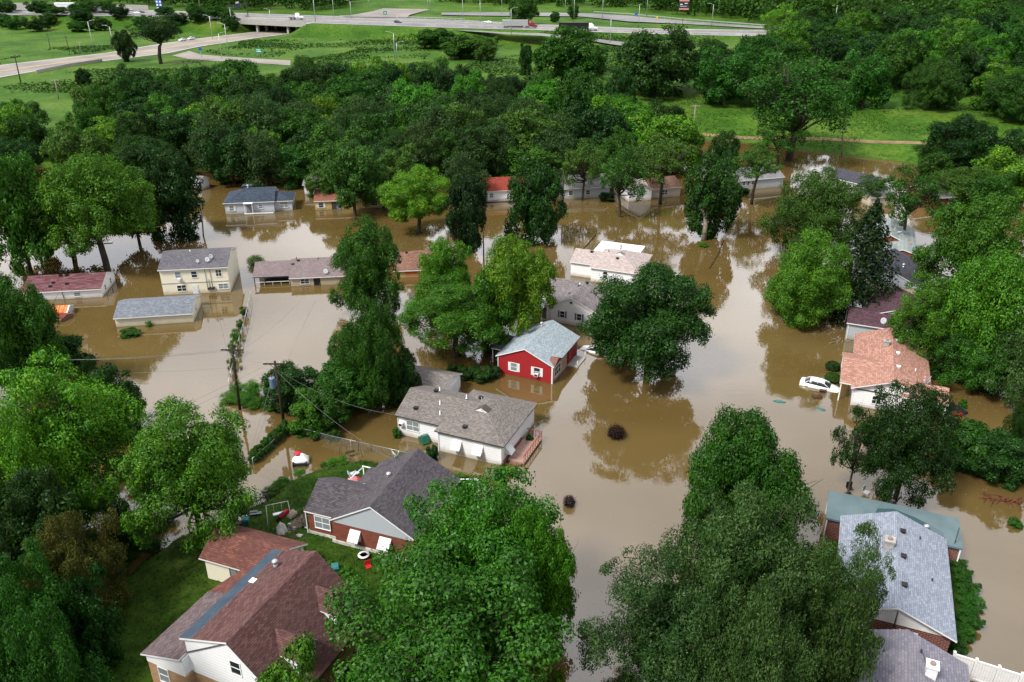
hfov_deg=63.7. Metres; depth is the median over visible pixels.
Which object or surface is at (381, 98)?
tree
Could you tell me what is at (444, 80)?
tree
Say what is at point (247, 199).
house
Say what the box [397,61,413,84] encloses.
tree
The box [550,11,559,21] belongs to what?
tree
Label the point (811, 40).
tree
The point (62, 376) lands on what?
bush
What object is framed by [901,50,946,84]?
tree
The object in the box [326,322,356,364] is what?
tree
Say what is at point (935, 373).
tree
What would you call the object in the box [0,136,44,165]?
tree
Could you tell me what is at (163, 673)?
window
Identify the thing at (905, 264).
house
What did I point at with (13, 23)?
tree
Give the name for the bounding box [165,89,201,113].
tree
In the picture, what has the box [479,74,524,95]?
tree
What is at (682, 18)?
guardrail
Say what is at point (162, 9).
tree
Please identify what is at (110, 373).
tree
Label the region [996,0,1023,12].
tree
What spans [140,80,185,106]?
tree
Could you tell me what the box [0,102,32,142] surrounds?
tree
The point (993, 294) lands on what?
tree
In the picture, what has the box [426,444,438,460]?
bush
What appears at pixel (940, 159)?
tree
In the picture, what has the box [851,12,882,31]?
tree
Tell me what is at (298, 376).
tree
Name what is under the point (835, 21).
tree
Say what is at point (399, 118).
tree
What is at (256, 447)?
bush
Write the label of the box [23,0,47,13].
tree
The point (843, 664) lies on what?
tree
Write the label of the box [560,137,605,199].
tree
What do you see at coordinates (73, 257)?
tree
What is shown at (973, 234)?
tree
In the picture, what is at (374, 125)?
tree
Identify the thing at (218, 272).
window
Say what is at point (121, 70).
tree
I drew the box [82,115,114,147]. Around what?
tree
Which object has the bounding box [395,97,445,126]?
tree
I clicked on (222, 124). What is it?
tree
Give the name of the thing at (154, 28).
tree
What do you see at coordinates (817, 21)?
tree
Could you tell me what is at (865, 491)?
patio chair
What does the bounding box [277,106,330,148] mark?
tree
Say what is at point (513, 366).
window
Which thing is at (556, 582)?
tree
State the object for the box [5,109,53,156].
tree
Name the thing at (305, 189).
house
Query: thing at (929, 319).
tree
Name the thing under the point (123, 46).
tree
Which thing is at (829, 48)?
tree
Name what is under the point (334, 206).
door
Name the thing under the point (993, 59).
tree
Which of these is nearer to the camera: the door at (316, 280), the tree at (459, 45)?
the door at (316, 280)
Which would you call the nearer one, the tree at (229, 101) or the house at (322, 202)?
the house at (322, 202)
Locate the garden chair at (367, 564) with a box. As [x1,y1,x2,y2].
[364,559,371,569]
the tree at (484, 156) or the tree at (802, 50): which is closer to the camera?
the tree at (484, 156)
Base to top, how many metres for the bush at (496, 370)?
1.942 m
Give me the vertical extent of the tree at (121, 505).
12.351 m
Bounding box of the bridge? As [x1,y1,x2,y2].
[238,19,310,33]
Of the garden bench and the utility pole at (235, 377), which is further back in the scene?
the utility pole at (235, 377)
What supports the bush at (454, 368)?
on the flood water
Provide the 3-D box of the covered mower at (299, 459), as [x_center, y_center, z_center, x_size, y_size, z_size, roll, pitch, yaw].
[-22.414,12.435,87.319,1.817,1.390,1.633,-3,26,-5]
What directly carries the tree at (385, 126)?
on the ground at (22, 42)
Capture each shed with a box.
[52,305,73,312]
[191,175,209,189]
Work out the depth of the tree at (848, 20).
357.53 m
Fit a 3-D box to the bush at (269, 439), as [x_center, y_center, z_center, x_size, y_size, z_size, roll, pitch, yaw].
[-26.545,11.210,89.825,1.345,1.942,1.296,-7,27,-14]
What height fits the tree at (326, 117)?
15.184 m
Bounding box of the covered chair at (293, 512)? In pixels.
[286,509,297,518]
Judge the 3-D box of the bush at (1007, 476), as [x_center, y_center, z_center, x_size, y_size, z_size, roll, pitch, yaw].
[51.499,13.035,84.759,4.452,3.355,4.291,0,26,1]
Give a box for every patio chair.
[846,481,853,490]
[862,484,869,494]
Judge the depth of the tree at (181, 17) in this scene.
490.06 m
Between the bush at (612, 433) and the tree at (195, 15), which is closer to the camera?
the bush at (612, 433)
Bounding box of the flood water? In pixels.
[0,140,1023,681]
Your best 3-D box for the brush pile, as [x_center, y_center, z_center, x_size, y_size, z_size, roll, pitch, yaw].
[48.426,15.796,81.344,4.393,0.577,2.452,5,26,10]
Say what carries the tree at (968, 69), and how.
on the ground at (22, 42)
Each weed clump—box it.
[218,390,242,405]
[229,381,244,393]
[232,390,259,407]
[240,378,262,394]
[247,397,266,410]
[260,485,280,498]
[267,483,282,491]
[272,475,290,486]
[272,479,286,487]
[276,476,289,483]
[292,468,306,475]
[320,461,327,467]
[326,457,339,466]
[332,454,347,465]
[456,472,466,481]
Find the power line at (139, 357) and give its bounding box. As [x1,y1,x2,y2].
[24,351,213,359]
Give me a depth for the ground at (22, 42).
301.34 m
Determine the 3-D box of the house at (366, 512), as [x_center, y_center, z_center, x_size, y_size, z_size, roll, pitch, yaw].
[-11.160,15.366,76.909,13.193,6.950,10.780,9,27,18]
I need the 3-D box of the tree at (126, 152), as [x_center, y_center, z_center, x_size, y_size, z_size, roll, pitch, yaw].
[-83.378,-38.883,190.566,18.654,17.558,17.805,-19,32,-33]
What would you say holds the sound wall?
on the highway
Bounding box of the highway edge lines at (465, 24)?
[13,10,738,35]
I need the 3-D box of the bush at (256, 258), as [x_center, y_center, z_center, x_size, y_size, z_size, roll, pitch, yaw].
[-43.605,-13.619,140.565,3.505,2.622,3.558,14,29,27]
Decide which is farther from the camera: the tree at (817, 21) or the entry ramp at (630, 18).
the entry ramp at (630, 18)
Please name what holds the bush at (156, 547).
on the ground at (22, 42)
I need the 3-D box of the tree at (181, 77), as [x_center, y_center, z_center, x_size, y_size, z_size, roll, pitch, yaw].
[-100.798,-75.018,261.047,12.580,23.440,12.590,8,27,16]
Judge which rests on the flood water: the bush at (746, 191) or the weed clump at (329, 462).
the bush at (746, 191)
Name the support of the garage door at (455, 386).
in the garage at (445, 379)
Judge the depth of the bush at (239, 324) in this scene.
116.40 m
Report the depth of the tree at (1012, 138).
181.85 m
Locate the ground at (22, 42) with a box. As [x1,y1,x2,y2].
[0,0,1023,681]
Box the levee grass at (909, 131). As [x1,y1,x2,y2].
[560,73,1020,160]
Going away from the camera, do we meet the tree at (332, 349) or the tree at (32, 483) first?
the tree at (32, 483)
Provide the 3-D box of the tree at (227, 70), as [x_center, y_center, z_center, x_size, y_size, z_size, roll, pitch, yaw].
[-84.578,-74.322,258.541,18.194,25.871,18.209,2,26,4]
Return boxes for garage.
[113,294,201,326]
[199,524,307,581]
[389,250,438,277]
[413,365,462,391]
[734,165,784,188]
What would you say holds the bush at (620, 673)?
on the flood water
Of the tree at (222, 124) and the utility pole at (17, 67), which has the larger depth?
the utility pole at (17, 67)
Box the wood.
[52,0,1011,20]
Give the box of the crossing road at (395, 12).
[343,8,429,17]
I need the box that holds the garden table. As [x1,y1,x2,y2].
[358,551,368,558]
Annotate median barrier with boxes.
[14,10,766,32]
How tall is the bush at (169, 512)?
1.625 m
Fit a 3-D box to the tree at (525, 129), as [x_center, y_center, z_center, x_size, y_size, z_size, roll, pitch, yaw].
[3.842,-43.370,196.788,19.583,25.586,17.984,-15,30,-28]
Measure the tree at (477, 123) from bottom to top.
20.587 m
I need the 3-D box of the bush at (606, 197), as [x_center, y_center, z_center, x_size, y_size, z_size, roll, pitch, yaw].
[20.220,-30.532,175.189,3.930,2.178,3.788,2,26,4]
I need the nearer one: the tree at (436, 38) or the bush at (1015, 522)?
the bush at (1015, 522)
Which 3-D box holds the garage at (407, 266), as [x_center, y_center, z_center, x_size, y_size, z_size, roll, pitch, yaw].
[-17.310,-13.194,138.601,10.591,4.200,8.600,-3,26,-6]
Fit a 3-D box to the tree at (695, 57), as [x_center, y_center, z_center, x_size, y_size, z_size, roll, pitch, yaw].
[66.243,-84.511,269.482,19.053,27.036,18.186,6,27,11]
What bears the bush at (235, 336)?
attached to the chain link fence at (241, 334)
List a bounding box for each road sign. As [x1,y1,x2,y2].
[155,0,161,7]
[255,48,261,56]
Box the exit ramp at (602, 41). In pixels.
[459,30,626,44]
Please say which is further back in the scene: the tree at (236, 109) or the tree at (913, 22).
the tree at (913, 22)
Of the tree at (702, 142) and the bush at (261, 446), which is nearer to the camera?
the bush at (261, 446)
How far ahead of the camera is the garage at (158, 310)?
119.22 m
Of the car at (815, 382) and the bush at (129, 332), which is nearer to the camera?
the car at (815, 382)
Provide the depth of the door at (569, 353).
107.65 m
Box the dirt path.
[701,133,943,144]
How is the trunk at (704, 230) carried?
in the flood water
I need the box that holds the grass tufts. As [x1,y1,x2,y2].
[74,460,468,681]
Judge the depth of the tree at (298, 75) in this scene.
255.81 m
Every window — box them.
[73,292,80,296]
[157,666,170,681]
[174,272,181,278]
[176,285,186,291]
[190,271,197,277]
[215,269,221,276]
[218,283,228,288]
[228,659,242,677]
[280,201,287,207]
[300,278,309,284]
[314,515,330,531]
[406,420,419,432]
[510,362,516,371]
[533,367,540,376]
[554,361,560,377]
[559,311,564,317]
[576,313,581,320]
[871,395,880,404]
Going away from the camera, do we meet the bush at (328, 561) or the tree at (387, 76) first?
the bush at (328, 561)
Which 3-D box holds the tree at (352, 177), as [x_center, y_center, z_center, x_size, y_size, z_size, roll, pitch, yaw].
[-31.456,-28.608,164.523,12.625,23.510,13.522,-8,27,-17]
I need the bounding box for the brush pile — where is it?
[980,492,1023,508]
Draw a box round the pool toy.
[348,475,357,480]
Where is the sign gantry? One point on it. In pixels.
(237, 5)
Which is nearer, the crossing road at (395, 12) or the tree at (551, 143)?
the tree at (551, 143)
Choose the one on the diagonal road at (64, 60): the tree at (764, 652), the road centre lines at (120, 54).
the road centre lines at (120, 54)
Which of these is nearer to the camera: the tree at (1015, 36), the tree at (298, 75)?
the tree at (298, 75)
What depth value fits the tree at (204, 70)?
263.91 m
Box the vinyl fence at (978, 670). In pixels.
[952,650,1023,681]
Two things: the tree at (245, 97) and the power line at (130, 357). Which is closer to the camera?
the power line at (130, 357)
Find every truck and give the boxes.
[51,2,73,7]
[93,6,108,12]
[288,13,303,19]
[502,20,536,27]
[559,22,597,30]
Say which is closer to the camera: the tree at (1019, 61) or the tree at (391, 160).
the tree at (391, 160)
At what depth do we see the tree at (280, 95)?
226.71 m
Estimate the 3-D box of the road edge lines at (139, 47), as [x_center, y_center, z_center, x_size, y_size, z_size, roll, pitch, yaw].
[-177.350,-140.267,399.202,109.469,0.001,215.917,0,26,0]
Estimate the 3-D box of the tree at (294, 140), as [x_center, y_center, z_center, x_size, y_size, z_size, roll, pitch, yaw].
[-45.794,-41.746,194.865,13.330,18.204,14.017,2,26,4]
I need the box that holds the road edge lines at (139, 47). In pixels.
[2,30,275,76]
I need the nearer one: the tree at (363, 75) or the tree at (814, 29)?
the tree at (363, 75)
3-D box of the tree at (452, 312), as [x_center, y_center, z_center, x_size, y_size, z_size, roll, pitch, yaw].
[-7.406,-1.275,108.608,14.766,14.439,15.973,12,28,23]
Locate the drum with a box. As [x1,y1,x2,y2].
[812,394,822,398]
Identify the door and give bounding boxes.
[192,285,198,293]
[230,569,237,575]
[246,205,251,212]
[313,278,320,284]
[331,202,336,208]
[405,272,417,277]
[448,377,458,391]
[568,349,570,362]
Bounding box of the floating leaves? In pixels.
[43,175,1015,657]
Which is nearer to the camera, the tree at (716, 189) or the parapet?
the tree at (716, 189)
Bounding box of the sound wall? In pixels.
[11,3,148,9]
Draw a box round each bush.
[53,368,74,386]
[119,326,140,339]
[143,538,162,554]
[160,508,179,525]
[226,357,236,371]
[227,340,241,356]
[230,328,241,341]
[235,318,243,331]
[239,306,247,315]
[246,254,263,265]
[247,448,258,463]
[252,445,263,460]
[257,442,266,457]
[260,438,271,452]
[263,436,273,449]
[266,401,288,412]
[267,433,278,445]
[270,428,280,441]
[277,422,288,435]
[277,426,284,439]
[280,419,289,433]
[288,420,310,438]
[305,426,326,440]
[324,557,333,564]
[325,427,341,440]
[339,565,353,577]
[392,427,400,438]
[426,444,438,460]
[446,364,463,372]
[459,365,480,380]
[472,365,494,383]
[488,366,500,379]
[526,434,532,440]
[547,669,564,681]
[562,494,576,507]
[598,192,614,201]
[605,422,625,439]
[608,663,638,681]
[697,225,711,235]
[698,242,708,247]
[740,186,749,196]
[824,372,840,383]
[825,360,840,371]
[937,445,966,471]
[946,199,972,206]
[947,637,968,655]
[949,559,973,576]
[951,571,982,592]
[954,588,986,611]
[954,605,985,629]
[955,619,976,642]
[958,399,967,408]
[963,463,992,476]
[997,452,1023,482]
[1006,517,1023,528]
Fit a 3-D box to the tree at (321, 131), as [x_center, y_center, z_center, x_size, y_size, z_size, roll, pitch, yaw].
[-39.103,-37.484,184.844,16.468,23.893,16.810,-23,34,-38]
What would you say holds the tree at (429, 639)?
on the ground at (22, 42)
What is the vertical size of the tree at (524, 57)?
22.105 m
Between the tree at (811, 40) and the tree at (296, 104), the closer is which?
the tree at (296, 104)
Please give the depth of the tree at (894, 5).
407.83 m
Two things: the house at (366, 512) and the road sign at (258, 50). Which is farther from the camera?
the road sign at (258, 50)
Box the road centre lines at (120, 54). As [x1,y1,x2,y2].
[1,32,277,70]
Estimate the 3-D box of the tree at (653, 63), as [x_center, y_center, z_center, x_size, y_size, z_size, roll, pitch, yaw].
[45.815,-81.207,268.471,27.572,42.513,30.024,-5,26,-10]
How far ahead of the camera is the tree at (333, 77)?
248.00 m
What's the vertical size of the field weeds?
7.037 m
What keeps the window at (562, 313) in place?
in the house at (577, 302)
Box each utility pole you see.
[11,55,20,82]
[200,203,203,235]
[221,347,243,409]
[263,361,286,419]
[483,231,484,262]
[690,105,699,129]
[841,118,843,155]
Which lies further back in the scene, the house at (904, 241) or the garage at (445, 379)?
the house at (904, 241)
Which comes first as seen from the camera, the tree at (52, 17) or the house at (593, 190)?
the house at (593, 190)
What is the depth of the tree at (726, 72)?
247.85 m
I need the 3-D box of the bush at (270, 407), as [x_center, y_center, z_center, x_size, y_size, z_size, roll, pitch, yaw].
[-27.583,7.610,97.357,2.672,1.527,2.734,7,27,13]
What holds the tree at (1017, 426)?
on the ground at (22, 42)
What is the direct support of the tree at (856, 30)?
on the ground at (22, 42)
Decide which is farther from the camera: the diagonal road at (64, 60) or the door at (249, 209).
the diagonal road at (64, 60)
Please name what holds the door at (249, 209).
in the house at (247, 199)
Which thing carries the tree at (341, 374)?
on the ground at (22, 42)
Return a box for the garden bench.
[248,511,261,515]
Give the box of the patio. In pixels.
[287,514,305,532]
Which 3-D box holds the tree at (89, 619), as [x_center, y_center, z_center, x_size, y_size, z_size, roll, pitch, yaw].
[-30.791,23.696,61.901,4.806,16.555,4.487,6,27,11]
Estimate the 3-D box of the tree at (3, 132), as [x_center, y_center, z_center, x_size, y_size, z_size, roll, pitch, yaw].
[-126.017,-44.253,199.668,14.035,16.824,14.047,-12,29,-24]
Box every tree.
[0,0,14,12]
[0,13,12,26]
[0,15,28,28]
[0,98,44,124]
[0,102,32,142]
[0,125,18,142]
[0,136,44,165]
[0,146,53,277]
[0,271,69,403]
[0,343,145,527]
[0,399,77,519]
[0,462,102,554]
[0,484,85,609]
[0,532,79,667]
[0,595,117,681]
[1,0,16,11]
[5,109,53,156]
[9,159,102,258]
[17,507,133,614]
[20,18,50,31]
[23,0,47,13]
[24,151,162,269]
[31,15,48,29]
[34,334,98,384]
[35,120,115,166]
[37,1,55,12]
[41,11,57,24]
[43,6,69,15]
[43,120,81,166]
[48,558,124,677]
[65,100,106,135]
[66,20,90,31]
[67,3,89,13]
[68,77,123,107]
[69,8,93,20]
[74,68,91,86]
[74,357,105,385]
[80,0,98,11]
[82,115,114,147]
[82,362,147,435]
[86,81,124,126]
[88,17,112,30]
[96,0,116,12]
[96,495,144,561]
[97,112,164,155]
[104,394,260,553]
[106,96,163,122]
[107,4,129,17]
[107,63,154,84]
[108,134,185,175]
[109,76,147,107]
[110,29,137,61]
[111,109,156,147]
[116,165,167,246]
[124,13,183,63]
[124,75,172,95]
[130,15,150,26]
[138,146,204,241]
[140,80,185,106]
[143,92,175,112]
[144,109,208,163]
[154,6,174,14]
[154,72,175,89]
[161,105,203,123]
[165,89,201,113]
[166,12,187,22]
[167,64,214,93]
[181,109,243,173]
[184,82,222,96]
[185,3,201,11]
[186,7,208,22]
[186,95,231,117]
[187,81,224,102]
[189,65,231,95]
[191,92,251,143]
[198,122,254,183]
[204,5,226,19]
[205,59,272,94]
[207,58,258,76]
[212,93,249,102]
[220,8,235,23]
[222,16,240,30]
[222,75,270,99]
[223,98,243,105]
[224,130,296,186]
[238,91,293,142]
[239,90,279,110]
[241,126,282,147]
[251,629,335,681]
[260,359,319,413]
[263,73,282,81]
[263,84,300,106]
[265,105,287,145]
[268,75,295,89]
[269,145,313,189]
[274,63,336,92]
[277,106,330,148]
[281,97,325,123]
[283,80,306,97]
[286,385,338,431]
[287,127,321,153]
[290,54,328,81]
[292,82,348,108]
[296,377,352,430]
[297,122,371,176]
[298,91,327,107]
[303,168,341,199]
[308,106,372,148]
[310,95,340,120]
[314,357,380,410]
[316,114,344,124]
[317,138,386,215]
[321,533,578,681]
[324,61,350,82]
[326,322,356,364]
[327,75,343,91]
[327,213,405,316]
[328,72,367,94]
[328,91,359,112]
[328,133,377,175]
[335,79,372,105]
[336,292,415,411]
[341,94,385,126]
[342,95,386,114]
[344,110,401,144]
[345,65,383,96]
[349,54,401,80]
[356,114,404,132]
[360,173,388,205]
[365,79,422,102]
[366,129,429,181]
[375,88,410,112]
[376,61,406,92]
[377,142,425,199]
[377,164,449,233]
[384,345,421,408]
[385,109,411,127]
[387,76,434,110]
[387,125,407,133]
[389,120,444,180]
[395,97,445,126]
[395,272,507,357]
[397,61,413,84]
[397,98,424,126]
[402,463,580,653]
[405,62,439,88]
[409,103,464,151]
[411,86,452,100]
[411,235,472,311]
[413,97,453,116]
[415,27,456,48]
[415,55,448,76]
[422,129,457,174]
[423,94,454,106]
[430,99,484,149]
[433,61,470,97]
[438,150,491,205]
[440,33,484,58]
[443,174,487,252]
[449,125,507,176]
[450,68,486,99]
[454,85,495,116]
[458,119,488,145]
[461,96,502,122]
[466,69,485,85]
[467,116,524,174]
[467,267,516,353]
[470,36,501,59]
[473,231,559,336]
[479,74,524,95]
[479,91,513,118]
[481,72,501,84]
[483,115,514,127]
[486,79,518,100]
[488,143,563,176]
[491,501,578,668]
[496,107,566,172]
[498,99,544,107]
[502,153,568,245]
[503,96,524,116]
[507,74,538,86]
[507,94,549,119]
[508,0,540,23]
[514,78,563,113]
[518,41,532,75]
[524,124,584,172]
[529,24,609,87]
[529,69,555,93]
[529,162,565,191]
[536,103,554,116]
[546,111,565,123]
[548,108,585,151]
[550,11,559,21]
[552,64,603,120]
[558,136,608,172]
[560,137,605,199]
[563,99,632,148]
[567,4,578,18]
[576,260,718,383]
[576,541,756,681]
[583,92,628,136]
[589,303,633,355]
[597,124,640,187]
[598,142,651,216]
[604,65,638,103]
[605,93,643,110]
[607,102,657,136]
[614,22,699,98]
[614,130,647,158]
[627,108,703,172]
[629,132,700,204]
[645,97,689,135]
[654,478,827,663]
[667,573,826,681]
[674,132,706,166]
[680,402,820,548]
[683,149,743,239]
[688,38,734,90]
[694,41,761,104]
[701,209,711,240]
[708,129,740,169]
[731,140,784,204]
[733,43,856,160]
[735,34,801,61]
[741,33,791,79]
[753,32,808,61]
[754,61,808,100]
[755,118,811,165]
[756,165,871,256]
[758,3,798,29]
[760,226,852,328]
[766,17,813,56]
[779,58,841,81]
[782,518,895,653]
[790,581,884,681]
[791,5,830,25]
[797,15,825,34]
[803,22,848,38]
[803,35,819,52]
[806,33,852,74]
[812,25,856,59]
[817,197,903,326]
[828,402,883,493]
[829,12,858,27]
[830,57,895,86]
[835,9,882,39]
[842,48,894,110]
[843,32,888,67]
[847,26,868,47]
[851,0,886,31]
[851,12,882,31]
[853,174,886,196]
[861,379,963,508]
[864,31,893,44]
[871,30,930,87]
[872,162,947,230]
[875,9,913,34]
[885,268,971,373]
[887,0,920,16]
[892,3,920,26]
[893,27,944,78]
[894,16,942,45]
[899,55,970,109]
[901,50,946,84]
[910,191,1023,286]
[912,112,998,173]
[916,152,954,180]
[918,7,945,18]
[920,165,1002,206]
[922,11,947,36]
[923,22,958,44]
[924,13,960,20]
[925,322,973,381]
[929,24,976,63]
[929,245,1023,379]
[932,325,1013,391]
[935,418,993,469]
[940,13,979,39]
[941,8,968,18]
[941,43,997,94]
[954,53,1009,77]
[955,25,997,54]
[957,0,989,20]
[967,426,1023,491]
[968,62,1023,111]
[969,11,1014,34]
[969,145,1023,203]
[969,171,1022,214]
[972,128,1023,165]
[973,33,1014,76]
[977,329,1023,405]
[978,70,1023,122]
[988,2,1021,21]
[994,21,1023,69]
[995,60,1023,72]
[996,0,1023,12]
[998,400,1023,442]
[1009,7,1023,23]
[1009,50,1023,67]
[1016,13,1023,36]
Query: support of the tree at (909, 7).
on the ground at (22, 42)
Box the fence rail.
[709,240,723,268]
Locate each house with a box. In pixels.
[22,272,114,299]
[140,549,371,681]
[157,247,239,294]
[222,184,295,214]
[253,257,348,285]
[302,172,320,193]
[304,448,478,560]
[313,189,381,209]
[394,385,541,466]
[484,176,523,201]
[491,320,585,383]
[541,277,608,327]
[558,173,609,198]
[570,241,652,284]
[614,175,681,201]
[823,490,962,651]
[831,168,880,191]
[837,327,948,411]
[845,286,926,339]
[851,629,969,681]
[853,188,895,205]
[864,217,921,266]
[864,248,920,293]
[908,183,969,206]
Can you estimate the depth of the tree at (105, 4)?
527.97 m
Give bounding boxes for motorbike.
[276,506,290,521]
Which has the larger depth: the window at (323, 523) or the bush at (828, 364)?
the bush at (828, 364)
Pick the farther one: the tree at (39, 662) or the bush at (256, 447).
the bush at (256, 447)
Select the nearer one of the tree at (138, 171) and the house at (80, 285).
the house at (80, 285)
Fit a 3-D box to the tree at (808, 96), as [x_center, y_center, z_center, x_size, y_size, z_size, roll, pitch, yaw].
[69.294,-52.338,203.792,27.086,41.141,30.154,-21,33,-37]
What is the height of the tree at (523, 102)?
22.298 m
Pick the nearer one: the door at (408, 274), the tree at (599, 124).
the door at (408, 274)
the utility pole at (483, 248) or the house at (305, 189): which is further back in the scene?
the house at (305, 189)
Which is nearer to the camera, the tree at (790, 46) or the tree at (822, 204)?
the tree at (822, 204)
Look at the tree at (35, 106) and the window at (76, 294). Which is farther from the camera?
the tree at (35, 106)
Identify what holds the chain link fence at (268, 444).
in the flood water
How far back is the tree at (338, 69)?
271.96 m
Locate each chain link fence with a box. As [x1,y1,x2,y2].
[228,291,251,386]
[252,428,285,465]
[303,428,404,455]
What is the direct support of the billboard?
on the ground at (22, 42)
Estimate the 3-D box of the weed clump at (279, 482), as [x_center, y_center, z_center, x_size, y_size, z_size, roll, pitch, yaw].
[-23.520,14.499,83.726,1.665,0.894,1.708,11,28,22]
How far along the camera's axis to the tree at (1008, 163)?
171.25 m
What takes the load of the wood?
on the ground at (22, 42)
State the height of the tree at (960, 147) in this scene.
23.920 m
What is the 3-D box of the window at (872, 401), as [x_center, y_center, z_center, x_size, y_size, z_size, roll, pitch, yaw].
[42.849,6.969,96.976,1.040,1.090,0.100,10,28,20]
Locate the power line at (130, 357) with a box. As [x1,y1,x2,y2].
[15,350,213,359]
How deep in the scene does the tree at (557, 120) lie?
206.38 m
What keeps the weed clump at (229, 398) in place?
in the flood water
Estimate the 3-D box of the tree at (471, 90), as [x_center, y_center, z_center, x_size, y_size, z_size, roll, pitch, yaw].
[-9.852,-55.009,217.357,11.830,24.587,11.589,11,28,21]
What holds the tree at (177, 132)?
on the ground at (22, 42)
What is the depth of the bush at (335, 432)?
91.27 m
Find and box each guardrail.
[1,13,254,19]
[340,15,464,19]
[594,11,764,24]
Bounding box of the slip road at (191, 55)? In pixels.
[172,51,289,64]
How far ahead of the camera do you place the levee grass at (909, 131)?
236.75 m
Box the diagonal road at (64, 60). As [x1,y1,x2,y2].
[0,29,295,77]
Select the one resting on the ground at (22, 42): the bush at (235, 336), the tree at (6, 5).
the tree at (6, 5)
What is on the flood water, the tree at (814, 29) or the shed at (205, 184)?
the shed at (205, 184)
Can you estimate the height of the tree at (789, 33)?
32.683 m
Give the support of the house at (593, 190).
on the flood water
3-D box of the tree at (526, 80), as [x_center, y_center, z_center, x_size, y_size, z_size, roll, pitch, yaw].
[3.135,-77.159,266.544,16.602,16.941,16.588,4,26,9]
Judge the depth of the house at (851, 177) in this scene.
179.98 m
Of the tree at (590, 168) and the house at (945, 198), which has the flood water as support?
the house at (945, 198)
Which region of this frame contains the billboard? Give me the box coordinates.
[679,0,688,23]
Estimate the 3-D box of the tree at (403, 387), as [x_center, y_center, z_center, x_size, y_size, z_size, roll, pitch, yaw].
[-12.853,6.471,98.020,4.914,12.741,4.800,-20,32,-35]
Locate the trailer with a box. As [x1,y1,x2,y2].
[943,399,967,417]
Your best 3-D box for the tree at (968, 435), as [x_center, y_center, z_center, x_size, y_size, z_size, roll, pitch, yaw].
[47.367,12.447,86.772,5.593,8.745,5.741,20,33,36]
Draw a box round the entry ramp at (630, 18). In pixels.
[441,12,763,27]
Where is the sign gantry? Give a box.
[228,1,247,14]
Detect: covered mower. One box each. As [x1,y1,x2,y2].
[276,522,287,534]
[292,451,308,466]
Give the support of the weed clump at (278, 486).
on the ground at (22, 42)
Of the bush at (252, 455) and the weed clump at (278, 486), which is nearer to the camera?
the weed clump at (278, 486)
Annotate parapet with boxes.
[36,59,101,72]
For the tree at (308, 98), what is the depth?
228.56 m
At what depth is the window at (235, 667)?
55.90 m
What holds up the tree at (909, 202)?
on the ground at (22, 42)
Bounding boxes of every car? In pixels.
[580,345,608,356]
[799,376,839,392]
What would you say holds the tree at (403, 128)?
on the ground at (22, 42)
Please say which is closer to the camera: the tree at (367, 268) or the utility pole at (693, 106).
the tree at (367, 268)
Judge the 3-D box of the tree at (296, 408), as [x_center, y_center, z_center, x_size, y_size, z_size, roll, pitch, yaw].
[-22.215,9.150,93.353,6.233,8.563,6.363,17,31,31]
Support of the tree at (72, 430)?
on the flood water
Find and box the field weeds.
[0,30,737,92]
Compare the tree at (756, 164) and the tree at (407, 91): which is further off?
the tree at (407, 91)
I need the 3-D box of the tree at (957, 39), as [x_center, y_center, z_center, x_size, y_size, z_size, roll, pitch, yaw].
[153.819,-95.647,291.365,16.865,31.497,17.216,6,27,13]
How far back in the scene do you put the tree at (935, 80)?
235.30 m
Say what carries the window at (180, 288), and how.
in the apartment house at (189, 271)
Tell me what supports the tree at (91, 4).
on the ground at (22, 42)
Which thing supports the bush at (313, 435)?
on the flood water
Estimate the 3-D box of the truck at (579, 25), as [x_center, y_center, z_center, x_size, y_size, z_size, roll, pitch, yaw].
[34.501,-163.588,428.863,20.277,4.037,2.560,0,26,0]
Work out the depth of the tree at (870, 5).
406.23 m
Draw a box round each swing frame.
[266,501,291,522]
[339,441,362,456]
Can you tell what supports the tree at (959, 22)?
on the ground at (22, 42)
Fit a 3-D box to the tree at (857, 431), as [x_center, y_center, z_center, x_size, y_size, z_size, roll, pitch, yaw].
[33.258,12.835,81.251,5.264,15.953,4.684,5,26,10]
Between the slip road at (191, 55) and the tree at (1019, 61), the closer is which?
the tree at (1019, 61)
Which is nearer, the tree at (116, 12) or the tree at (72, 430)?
the tree at (72, 430)
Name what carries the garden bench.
on the ground at (22, 42)
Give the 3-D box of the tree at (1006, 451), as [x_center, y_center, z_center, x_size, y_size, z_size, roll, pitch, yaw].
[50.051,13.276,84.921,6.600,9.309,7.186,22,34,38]
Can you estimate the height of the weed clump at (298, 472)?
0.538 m
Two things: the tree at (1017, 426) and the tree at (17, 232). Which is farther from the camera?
the tree at (17, 232)
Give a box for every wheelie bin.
[241,516,249,525]
[331,562,338,572]
[418,434,429,444]
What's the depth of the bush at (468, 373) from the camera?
103.44 m
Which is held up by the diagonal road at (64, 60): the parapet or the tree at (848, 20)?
the parapet
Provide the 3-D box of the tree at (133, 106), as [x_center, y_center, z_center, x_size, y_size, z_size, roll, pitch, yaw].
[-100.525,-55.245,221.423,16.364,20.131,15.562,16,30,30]
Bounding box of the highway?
[0,8,767,35]
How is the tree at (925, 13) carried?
on the ground at (22, 42)
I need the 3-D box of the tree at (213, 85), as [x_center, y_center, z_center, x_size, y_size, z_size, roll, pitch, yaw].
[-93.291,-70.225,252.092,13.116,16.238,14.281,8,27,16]
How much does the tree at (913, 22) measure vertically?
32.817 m

